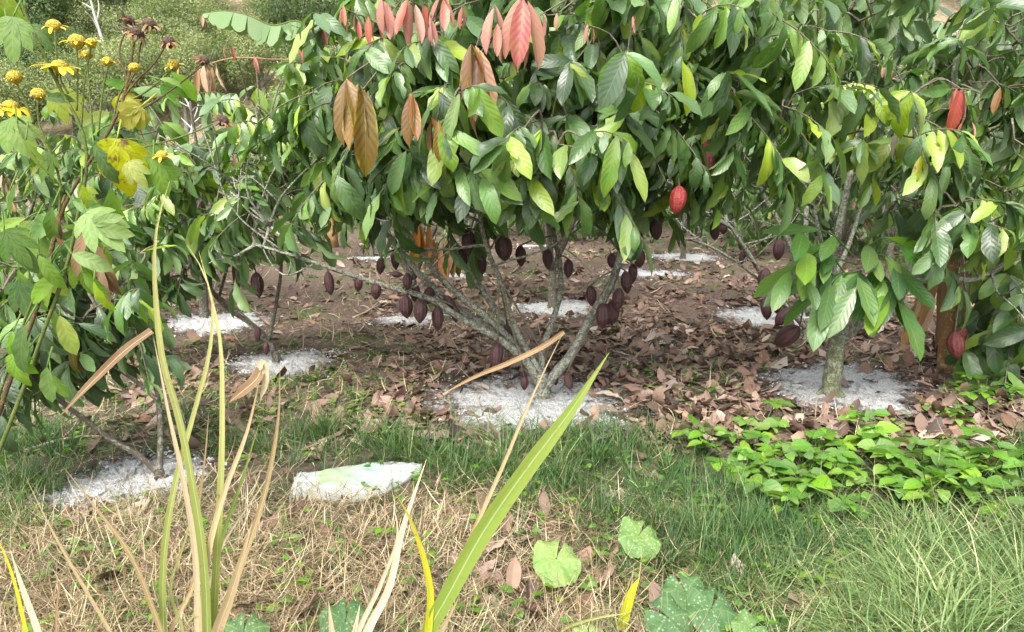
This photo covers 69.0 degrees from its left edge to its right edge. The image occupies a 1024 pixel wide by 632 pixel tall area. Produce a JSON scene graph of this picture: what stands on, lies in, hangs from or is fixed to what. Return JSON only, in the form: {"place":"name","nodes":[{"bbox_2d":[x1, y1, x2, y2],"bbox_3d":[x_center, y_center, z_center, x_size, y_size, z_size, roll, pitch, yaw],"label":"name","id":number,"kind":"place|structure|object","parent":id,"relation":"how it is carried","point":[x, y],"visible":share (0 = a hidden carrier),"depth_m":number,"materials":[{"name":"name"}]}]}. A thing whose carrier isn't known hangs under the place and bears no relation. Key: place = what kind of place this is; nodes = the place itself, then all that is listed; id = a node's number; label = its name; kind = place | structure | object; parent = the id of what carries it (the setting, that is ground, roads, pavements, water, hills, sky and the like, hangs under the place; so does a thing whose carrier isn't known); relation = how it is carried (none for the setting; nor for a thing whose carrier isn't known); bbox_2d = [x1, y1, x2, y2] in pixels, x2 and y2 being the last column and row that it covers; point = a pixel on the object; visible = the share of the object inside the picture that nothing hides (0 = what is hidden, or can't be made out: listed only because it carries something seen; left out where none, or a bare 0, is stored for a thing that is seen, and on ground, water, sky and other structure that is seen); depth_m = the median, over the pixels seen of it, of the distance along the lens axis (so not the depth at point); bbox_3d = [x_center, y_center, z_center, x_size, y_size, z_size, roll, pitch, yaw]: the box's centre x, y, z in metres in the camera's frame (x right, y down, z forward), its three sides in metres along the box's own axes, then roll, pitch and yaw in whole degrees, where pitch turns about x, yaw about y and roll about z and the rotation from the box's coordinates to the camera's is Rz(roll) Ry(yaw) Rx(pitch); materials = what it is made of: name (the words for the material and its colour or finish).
{"place":"outdoors","nodes":[
{"label":"outdoors","id":0,"kind":"place"},
{"bbox_2d":[0,0,1016,209],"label":"hillside","id":1,"kind":"structure","parent":0,"point":[953,6],"depth_m":33.53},
{"bbox_2d":[0,44,49,85],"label":"woodland tree","id":2,"kind":"object","parent":1,"relation":"on","point":[3,53],"visible":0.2,"depth_m":32.27,"materials":[{"name":"green plant"}]},
{"bbox_2d":[0,63,54,126],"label":"woodland tree","id":3,"kind":"object","parent":1,"relation":"on","point":[31,106],"visible":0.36,"depth_m":29.50,"materials":[{"name":"green plant"}]},
{"bbox_2d":[0,57,80,139],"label":"woodland tree","id":4,"kind":"object","parent":1,"relation":"on","point":[34,84],"visible":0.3,"depth_m":30.04,"materials":[{"name":"green plant"}]},
{"bbox_2d":[3,9,90,79],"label":"woodland tree","id":5,"kind":"object","parent":1,"relation":"on","point":[59,34],"visible":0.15,"depth_m":33.47,"materials":[{"name":"green plant"}]},
{"bbox_2d":[22,0,112,54],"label":"woodland tree","id":6,"kind":"object","parent":1,"relation":"on","point":[56,11],"visible":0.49,"depth_m":36.93,"materials":[{"name":"green plant"}]},
{"bbox_2d":[28,47,108,133],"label":"woodland tree","id":7,"kind":"object","parent":1,"relation":"on","point":[73,118],"visible":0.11,"depth_m":31.36,"materials":[{"name":"green plant"}]},
{"bbox_2d":[64,0,133,48],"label":"woodland tree","id":8,"kind":"object","parent":1,"relation":"on","point":[82,16],"visible":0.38,"depth_m":36.93,"materials":[{"name":"green plant"}]},
{"bbox_2d":[45,35,156,114],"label":"woodland tree","id":9,"kind":"object","parent":1,"relation":"on","point":[97,86],"visible":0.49,"depth_m":29.91,"materials":[{"name":"green plant"}]},
{"bbox_2d":[93,30,172,101],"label":"woodland tree","id":10,"kind":"object","parent":1,"relation":"on","point":[127,57],"visible":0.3,"depth_m":30.77,"materials":[{"name":"green plant"}]},
{"bbox_2d":[92,2,173,51],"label":"woodland tree","id":11,"kind":"object","parent":1,"relation":"on","point":[115,26],"visible":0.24,"depth_m":34.67,"materials":[{"name":"green plant"}]},
{"bbox_2d":[125,0,179,36],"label":"woodland tree","id":12,"kind":"object","parent":1,"relation":"on","point":[133,3],"visible":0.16,"depth_m":36.01,"materials":[{"name":"green plant"}]},
{"bbox_2d":[140,45,224,132],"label":"woodland tree","id":13,"kind":"object","parent":1,"relation":"on","point":[181,99],"visible":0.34,"depth_m":30.61,"materials":[{"name":"green plant"}]},
{"bbox_2d":[144,0,228,49],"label":"woodland tree","id":14,"kind":"object","parent":1,"relation":"on","point":[190,15],"visible":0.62,"depth_m":34.23,"materials":[{"name":"green plant"}]},
{"bbox_2d":[160,24,238,101],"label":"woodland tree","id":15,"kind":"object","parent":1,"relation":"on","point":[200,49],"visible":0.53,"depth_m":31.79,"materials":[{"name":"green plant"}]},
{"bbox_2d":[209,19,287,99],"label":"woodland tree","id":16,"kind":"object","parent":1,"relation":"on","point":[223,38],"visible":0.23,"depth_m":32.53,"materials":[{"name":"green plant"}]},
{"bbox_2d":[225,22,296,98],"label":"woodland tree","id":17,"kind":"object","parent":1,"relation":"on","point":[248,68],"visible":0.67,"depth_m":31.40,"materials":[{"name":"green plant"}]},
{"bbox_2d":[262,58,307,103],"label":"woodland tree","id":18,"kind":"object","parent":1,"relation":"on","point":[280,90],"visible":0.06,"depth_m":27.82,"materials":[{"name":"green plant"}]},
{"bbox_2d":[251,0,341,52],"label":"woodland tree","id":19,"kind":"object","parent":1,"relation":"on","point":[278,10],"visible":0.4,"depth_m":31.97,"materials":[{"name":"green plant"}]},
{"bbox_2d":[308,0,404,45],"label":"woodland tree","id":20,"kind":"object","parent":1,"relation":"on","point":[327,4],"visible":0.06,"depth_m":31.73,"materials":[{"name":"green plant"}]},
{"bbox_2d":[0,210,1023,631],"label":"ground","id":21,"kind":"structure","parent":0,"point":[328,310],"depth_m":5.65,"materials":[{"name":"soil"}]},
{"bbox_2d":[0,543,61,631],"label":"cane grass","id":22,"kind":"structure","parent":21,"relation":"on","point":[31,612],"depth_m":1.65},
{"bbox_2d":[0,145,91,286],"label":"cacao tree","id":23,"kind":"object","parent":21,"relation":"on","point":[4,180],"visible":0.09,"depth_m":8.97,"materials":[{"name":"green plant"}]},
{"bbox_2d":[20,112,127,229],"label":"cacao tree","id":24,"kind":"object","parent":21,"relation":"on","point":[53,116],"visible":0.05,"depth_m":15.96,"materials":[{"name":"green plant"}]},
{"bbox_2d":[0,224,191,479],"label":"cacao tree","id":25,"kind":"object","parent":21,"relation":"on","point":[92,320],"visible":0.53,"depth_m":3.15,"materials":[{"name":"green plant"}]},
{"bbox_2d":[0,128,199,248],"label":"cacao tree","id":26,"kind":"object","parent":21,"relation":"on","point":[47,189],"visible":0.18,"depth_m":7.79,"materials":[{"name":"green plant"}]},
{"bbox_2d":[0,0,234,453],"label":"sunflower plant","id":27,"kind":"object","parent":21,"relation":"on","point":[125,166],"visible":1,"depth_m":1.99,"materials":[{"name":"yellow plant"}]},
{"bbox_2d":[4,446,240,527],"bbox_3d":[-1.726,0.734,3.321,1.022,0.126,0.962,4,12,20],"label":"lime ring","id":28,"kind":"object","parent":21,"relation":"on","point":[118,471],"visible":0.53,"depth_m":3.31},
{"bbox_2d":[26,181,281,631],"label":"cane grass","id":29,"kind":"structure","parent":21,"relation":"on","point":[208,617],"depth_m":1.65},
{"bbox_2d":[41,86,298,317],"bbox_3d":[-3.135,-1.038,7.115,2.583,2.243,2.575,0,11,0],"label":"cacao tree","id":30,"kind":"object","parent":21,"relation":"on","point":[174,129],"visible":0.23,"depth_m":6.75,"materials":[{"name":"green plant"}]},
{"bbox_2d":[164,310,289,339],"bbox_3d":[-2.805,0.043,7.052,1.281,0.116,1.380,6,12,27],"label":"lime ring","id":31,"kind":"object","parent":21,"relation":"on","point":[194,323],"visible":0.63,"depth_m":6.91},
{"bbox_2d":[104,45,357,362],"bbox_3d":[-1.965,-0.654,5.189,2.126,2.229,1.536,0,11,0],"label":"cacao tree","id":32,"kind":"object","parent":21,"relation":"on","point":[193,182],"visible":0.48,"depth_m":4.93,"materials":[{"name":"green plant"}]},
{"bbox_2d":[223,611,269,631],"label":"squash plant","id":33,"kind":"object","parent":21,"relation":"on","point":[236,624],"visible":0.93,"depth_m":2.12,"materials":[{"name":"green plant"}]},
{"bbox_2d":[177,10,338,247],"bbox_3d":[-4.535,-3.257,13.384,2.595,4.188,0.558,-1,11,-6],"label":"banana plant","id":34,"kind":"object","parent":21,"relation":"on","point":[259,32],"visible":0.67,"depth_m":12.95,"materials":[{"name":"green plant"}]},
{"bbox_2d":[199,348,357,387],"bbox_3d":[-1.689,0.354,5.468,1.195,0.097,1.180,0,11,0],"label":"lime ring","id":35,"kind":"object","parent":21,"relation":"on","point":[294,360],"visible":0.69,"depth_m":5.41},
{"bbox_2d":[319,598,371,631],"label":"squash plant","id":36,"kind":"object","parent":21,"relation":"on","point":[339,618],"visible":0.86,"depth_m":2.17,"materials":[{"name":"green plant"}]},
{"bbox_2d":[289,461,421,501],"bbox_3d":[-0.704,0.738,3.394,0.673,0.083,0.362,-7,13,-31],"label":"woven sack","id":37,"kind":"object","parent":21,"relation":"on","point":[360,473],"visible":0.81,"depth_m":3.36,"materials":[{"name":"grey"}]},
{"bbox_2d":[328,459,426,631],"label":"cane grass","id":38,"kind":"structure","parent":21,"relation":"on","point":[384,598],"depth_m":1.75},
{"bbox_2d":[362,311,452,330],"bbox_3d":[-0.943,0.013,7.234,1.014,0.109,0.972,0,11,0],"label":"lime ring","id":39,"kind":"object","parent":21,"relation":"on","point":[382,320],"visible":0.63,"depth_m":7.04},
{"bbox_2d":[309,85,525,316],"bbox_3d":[-0.796,-1.274,7.224,2.744,2.716,2.675,0,11,0],"label":"cacao tree","id":40,"kind":"object","parent":21,"relation":"on","point":[429,242],"visible":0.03,"depth_m":6.78,"materials":[{"name":"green plant"}]},
{"bbox_2d":[399,63,541,239],"bbox_3d":[-0.527,-3.489,16.753,4.123,4.376,4.066,6,12,28],"label":"cacao tree","id":41,"kind":"object","parent":21,"relation":"on","point":[501,71],"visible":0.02,"depth_m":15.69,"materials":[{"name":"green plant"}]},
{"bbox_2d":[395,330,608,631],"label":"cane grass","id":42,"kind":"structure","parent":21,"relation":"on","point":[486,525],"depth_m":1.70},
{"bbox_2d":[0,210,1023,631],"bbox_3d":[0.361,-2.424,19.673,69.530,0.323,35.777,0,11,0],"label":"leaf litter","id":43,"kind":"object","parent":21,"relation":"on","point":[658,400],"visible":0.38,"depth_m":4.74,"materials":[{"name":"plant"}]},
{"bbox_2d":[659,434,728,457],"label":"fallen branch","id":44,"kind":"object","parent":43,"relation":"on","point":[714,451],"visible":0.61,"depth_m":3.88,"materials":[{"name":"brown wood"}]},
{"bbox_2d":[0,217,1023,631],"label":"dry grass","id":45,"kind":"structure","parent":21,"relation":"on","point":[388,611],"depth_m":2.56,"materials":[{"name":"plant"}]},
{"bbox_2d":[0,240,1023,631],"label":"short grass","id":46,"kind":"structure","parent":21,"relation":"on","point":[740,518],"depth_m":3.21,"materials":[{"name":"plant"}]},
{"bbox_2d":[0,241,1023,631],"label":"creeping weeds","id":47,"kind":"object","parent":21,"relation":"on","point":[410,577],"visible":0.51,"depth_m":2.72,"materials":[{"name":"green plant"}]},
{"bbox_2d":[506,556,520,595],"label":"fallen leaf","id":48,"kind":"object","parent":21,"relation":"on","point":[514,573],"visible":0.85,"depth_m":2.50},
{"bbox_2d":[401,367,654,458],"bbox_3d":[0.134,0.531,4.590,1.637,0.112,1.921,0,11,0],"label":"lime ring","id":49,"kind":"object","parent":21,"relation":"on","point":[500,392],"visible":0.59,"depth_m":4.58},
{"bbox_2d":[159,0,900,399],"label":"cacao tree","id":50,"kind":"object","parent":21,"relation":"on","point":[441,126],"visible":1,"depth_m":3.73,"materials":[{"name":"green plant"}]},
{"bbox_2d":[501,298,607,321],"bbox_3d":[0.432,-0.085,7.638,1.307,0.098,1.366,0,11,0],"label":"lime ring","id":51,"kind":"object","parent":21,"relation":"on","point":[539,308],"visible":0.59,"depth_m":7.51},
{"bbox_2d":[533,539,581,587],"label":"squash plant","id":52,"kind":"object","parent":21,"relation":"on","point":[545,560],"visible":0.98,"depth_m":2.52,"materials":[{"name":"green plant"}]},
{"bbox_2d":[499,15,647,308],"bbox_3d":[0.208,-1.499,7.575,2.272,2.952,2.534,4,12,20],"label":"cacao tree","id":53,"kind":"object","parent":21,"relation":"on","point":[552,293],"visible":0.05,"depth_m":7.47,"materials":[{"name":"green plant"}]},
{"bbox_2d":[558,577,639,631],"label":"cane grass","id":54,"kind":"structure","parent":21,"relation":"on","point":[627,605],"depth_m":2.26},
{"bbox_2d":[527,179,672,243],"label":"cacao tree","id":55,"kind":"object","parent":21,"relation":"on","point":[593,232],"visible":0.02,"depth_m":15.23,"materials":[{"name":"green plant"}]},
{"bbox_2d":[618,516,661,559],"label":"squash plant","id":56,"kind":"object","parent":21,"relation":"on","point":[645,541],"visible":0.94,"depth_m":2.64,"materials":[{"name":"green plant"}]},
{"bbox_2d":[594,268,700,280],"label":"lime ring","id":57,"kind":"object","parent":21,"relation":"on","point":[642,274],"visible":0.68,"depth_m":10.15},
{"bbox_2d":[644,592,692,631],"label":"squash plant","id":58,"kind":"object","parent":21,"relation":"on","point":[671,609],"visible":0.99,"depth_m":2.18,"materials":[{"name":"green plant"}]},
{"bbox_2d":[661,572,703,609],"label":"squash plant","id":59,"kind":"object","parent":21,"relation":"on","point":[672,586],"visible":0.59,"depth_m":2.30,"materials":[{"name":"green plant"}]},
{"bbox_2d":[606,119,758,258],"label":"cacao tree","id":60,"kind":"object","parent":21,"relation":"on","point":[704,230],"visible":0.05,"depth_m":11.87,"materials":[{"name":"green plant"}]},
{"bbox_2d":[645,251,727,263],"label":"lime ring","id":61,"kind":"object","parent":21,"relation":"on","point":[708,258],"visible":0.61,"depth_m":12.33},
{"bbox_2d":[672,414,727,454],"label":"broadleaf weed","id":62,"kind":"object","parent":21,"relation":"on","point":[690,433],"visible":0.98,"depth_m":3.84,"materials":[{"name":"green plant"}]},
{"bbox_2d":[686,585,737,631],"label":"squash plant","id":63,"kind":"object","parent":21,"relation":"on","point":[696,599],"visible":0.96,"depth_m":2.20,"materials":[{"name":"green plant"}]},
{"bbox_2d":[716,430,777,444],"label":"broadleaf weed","id":64,"kind":"object","parent":21,"relation":"on","point":[764,437],"visible":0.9,"depth_m":3.81,"materials":[{"name":"green plant"}]},
{"bbox_2d":[731,608,767,631],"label":"squash plant","id":65,"kind":"object","parent":21,"relation":"on","point":[745,619],"visible":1,"depth_m":2.12,"materials":[{"name":"green plant"}]},
{"bbox_2d":[706,157,811,244],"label":"cacao tree","id":66,"kind":"object","parent":21,"relation":"on","point":[730,214],"visible":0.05,"depth_m":15.24,"materials":[{"name":"green plant"}]},
{"bbox_2d":[722,441,797,479],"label":"broadleaf weed","id":67,"kind":"object","parent":21,"relation":"on","point":[742,447],"visible":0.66,"depth_m":3.48,"materials":[{"name":"green plant"}]},
{"bbox_2d":[730,399,795,432],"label":"broadleaf weed","id":68,"kind":"object","parent":21,"relation":"on","point":[768,422],"visible":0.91,"depth_m":4.05,"materials":[{"name":"green plant"}]},
{"bbox_2d":[697,304,850,332],"bbox_3d":[2.568,0.011,7.255,1.511,0.098,1.391,0,11,0],"label":"lime ring","id":69,"kind":"object","parent":21,"relation":"on","point":[752,313],"visible":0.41,"depth_m":7.32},
{"bbox_2d":[725,460,834,504],"bbox_3d":[1.155,0.738,3.240,0.406,0.188,0.374,-1,11,-3],"label":"broadleaf weed","id":70,"kind":"object","parent":21,"relation":"on","point":[814,483],"visible":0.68,"depth_m":3.15,"materials":[{"name":"green plant"}]},
{"bbox_2d":[753,439,811,475],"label":"broadleaf weed","id":71,"kind":"object","parent":21,"relation":"on","point":[769,451],"visible":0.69,"depth_m":3.54,"materials":[{"name":"green plant"}]},
{"bbox_2d":[705,64,867,255],"bbox_3d":[4.800,-2.565,12.728,2.918,3.628,3.039,10,15,42],"label":"cacao tree","id":72,"kind":"object","parent":21,"relation":"on","point":[827,223],"visible":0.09,"depth_m":12.37,"materials":[{"name":"green plant"}]},
{"bbox_2d":[754,456,826,500],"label":"broadleaf weed","id":73,"kind":"object","parent":21,"relation":"on","point":[802,470],"visible":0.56,"depth_m":3.32,"materials":[{"name":"green plant"}]},
{"bbox_2d":[566,420,1023,631],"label":"tall grass","id":74,"kind":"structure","parent":21,"relation":"on","point":[956,581],"depth_m":2.42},
{"bbox_2d":[765,476,858,530],"bbox_3d":[1.247,0.784,3.079,0.332,0.167,0.361,9,14,39],"label":"broadleaf weed","id":75,"kind":"object","parent":21,"relation":"on","point":[802,495],"visible":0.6,"depth_m":3.02,"materials":[{"name":"green plant"}]},
{"bbox_2d":[796,447,844,469],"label":"broadleaf weed","id":76,"kind":"object","parent":21,"relation":"on","point":[810,452],"visible":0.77,"depth_m":3.49,"materials":[{"name":"green plant"}]},
{"bbox_2d":[752,176,899,257],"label":"cacao tree","id":77,"kind":"object","parent":21,"relation":"on","point":[852,209],"visible":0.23,"depth_m":12.05,"materials":[{"name":"green plant"}]},
{"bbox_2d":[664,0,989,338],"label":"cacao tree","id":78,"kind":"object","parent":21,"relation":"on","point":[875,78],"visible":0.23,"depth_m":6.31,"materials":[{"name":"green plant"}]},
{"bbox_2d":[811,438,856,452],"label":"broadleaf weed","id":79,"kind":"object","parent":21,"relation":"on","point":[842,447],"visible":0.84,"depth_m":3.59,"materials":[{"name":"green plant"}]},
{"bbox_2d":[807,454,867,482],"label":"broadleaf weed","id":80,"kind":"object","parent":21,"relation":"on","point":[834,471],"visible":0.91,"depth_m":3.37,"materials":[{"name":"green plant"}]},
{"bbox_2d":[726,360,951,427],"bbox_3d":[2.169,0.453,4.889,1.455,0.103,1.546,9,14,40],"label":"lime ring","id":81,"kind":"object","parent":21,"relation":"on","point":[864,390],"visible":0.59,"depth_m":4.82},
{"bbox_2d":[813,421,900,464],"bbox_3d":[1.667,0.629,3.616,0.381,0.192,0.414,6,12,27],"label":"broadleaf weed","id":82,"kind":"object","parent":21,"relation":"on","point":[868,432],"visible":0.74,"depth_m":3.61,"materials":[{"name":"green plant"}]},
{"bbox_2d":[830,478,884,519],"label":"broadleaf weed","id":83,"kind":"object","parent":21,"relation":"on","point":[834,482],"visible":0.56,"depth_m":3.16,"materials":[{"name":"green plant"}]},
{"bbox_2d":[838,408,890,431],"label":"broadleaf weed","id":84,"kind":"object","parent":21,"relation":"on","point":[852,415],"visible":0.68,"depth_m":3.99,"materials":[{"name":"green plant"}]},
{"bbox_2d":[843,468,907,489],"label":"broadleaf weed","id":85,"kind":"object","parent":21,"relation":"on","point":[885,472],"visible":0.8,"depth_m":3.31,"materials":[{"name":"green plant"}]},
{"bbox_2d":[734,0,1023,397],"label":"cacao tree","id":86,"kind":"object","parent":21,"relation":"on","point":[942,221],"visible":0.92,"depth_m":4.14,"materials":[{"name":"green plant"}]},
{"bbox_2d":[779,4,1021,281],"bbox_3d":[4.810,-1.997,9.463,3.673,3.890,3.626,0,11,0],"label":"cacao tree","id":87,"kind":"object","parent":21,"relation":"on","point":[935,30],"visible":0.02,"depth_m":8.84,"materials":[{"name":"green plant"}]},
{"bbox_2d":[875,475,936,503],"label":"broadleaf weed","id":88,"kind":"object","parent":21,"relation":"on","point":[897,486],"visible":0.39,"depth_m":3.10,"materials":[{"name":"green plant"}]},
{"bbox_2d":[863,434,957,481],"bbox_3d":[1.832,0.671,3.427,0.382,0.192,0.416,6,13,29],"label":"broadleaf weed","id":89,"kind":"object","parent":21,"relation":"on","point":[893,453],"visible":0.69,"depth_m":3.37,"materials":[{"name":"green plant"}]},
{"bbox_2d":[879,455,959,509],"bbox_3d":[1.722,0.741,3.143,0.322,0.190,0.280,-8,14,-36],"label":"broadleaf weed","id":90,"kind":"object","parent":21,"relation":"on","point":[910,483],"visible":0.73,"depth_m":3.13,"materials":[{"name":"green plant"}]},
{"bbox_2d":[888,453,977,502],"bbox_3d":[1.867,0.710,3.277,0.371,0.187,0.404,-2,11,-11],"label":"broadleaf weed","id":91,"kind":"object","parent":21,"relation":"on","point":[937,473],"visible":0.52,"depth_m":3.16,"materials":[{"name":"green plant"}]},
{"bbox_2d":[904,439,961,465],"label":"broadleaf weed","id":92,"kind":"object","parent":21,"relation":"on","point":[929,450],"visible":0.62,"depth_m":3.47,"materials":[{"name":"green plant"}]},
{"bbox_2d":[900,253,969,373],"bbox_3d":[2.918,-0.057,5.135,0.468,1.060,0.189,-2,11,-10],"label":"dead banana plant","id":93,"kind":"object","parent":21,"relation":"on","point":[945,324],"visible":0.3,"depth_m":5.10,"materials":[{"name":"brown plant"}]},
{"bbox_2d":[866,33,1019,269],"bbox_3d":[7.170,-2.642,10.768,3.416,4.394,3.379,0,11,0],"label":"cacao tree","id":94,"kind":"object","parent":21,"relation":"on","point":[884,233],"visible":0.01,"depth_m":10.99,"materials":[{"name":"green plant"}]},
{"bbox_2d":[917,402,975,425],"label":"broadleaf weed","id":95,"kind":"object","parent":21,"relation":"on","point":[951,412],"visible":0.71,"depth_m":4.09,"materials":[{"name":"green plant"}]},
{"bbox_2d":[906,424,995,453],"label":"broadleaf weed","id":96,"kind":"object","parent":21,"relation":"on","point":[967,430],"visible":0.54,"depth_m":3.63,"materials":[{"name":"green plant"}]},
{"bbox_2d":[940,449,994,474],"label":"broadleaf weed","id":97,"kind":"object","parent":21,"relation":"on","point":[960,453],"visible":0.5,"depth_m":3.38,"materials":[{"name":"green plant"}]},
{"bbox_2d":[947,381,1004,404],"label":"broadleaf weed","id":98,"kind":"object","parent":21,"relation":"on","point":[973,396],"visible":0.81,"depth_m":4.31,"materials":[{"name":"green plant"}]},
{"bbox_2d":[935,460,1019,489],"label":"broadleaf weed","id":99,"kind":"object","parent":21,"relation":"on","point":[953,469],"visible":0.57,"depth_m":3.19,"materials":[{"name":"green plant"}]},
{"bbox_2d":[937,434,1023,472],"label":"broadleaf weed","id":100,"kind":"object","parent":21,"relation":"on","point":[968,454],"visible":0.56,"depth_m":3.47,"materials":[{"name":"green plant"}]},
{"bbox_2d":[944,78,1023,400],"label":"cacao tree","id":101,"kind":"object","parent":21,"relation":"on","point":[994,342],"visible":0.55,"depth_m":4.60,"materials":[{"name":"green plant"}]},
{"bbox_2d":[955,371,1013,393],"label":"broadleaf weed","id":102,"kind":"object","parent":21,"relation":"on","point":[976,377],"visible":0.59,"depth_m":4.61,"materials":[{"name":"green plant"}]},
{"bbox_2d":[949,467,1023,521],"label":"broadleaf weed","id":103,"kind":"object","parent":21,"relation":"on","point":[973,480],"visible":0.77,"depth_m":3.06,"materials":[{"name":"green plant"}]},
{"bbox_2d":[968,439,1023,475],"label":"broadleaf weed","id":104,"kind":"object","parent":21,"relation":"on","point":[1010,458],"visible":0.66,"depth_m":3.35,"materials":[{"name":"green plant"}]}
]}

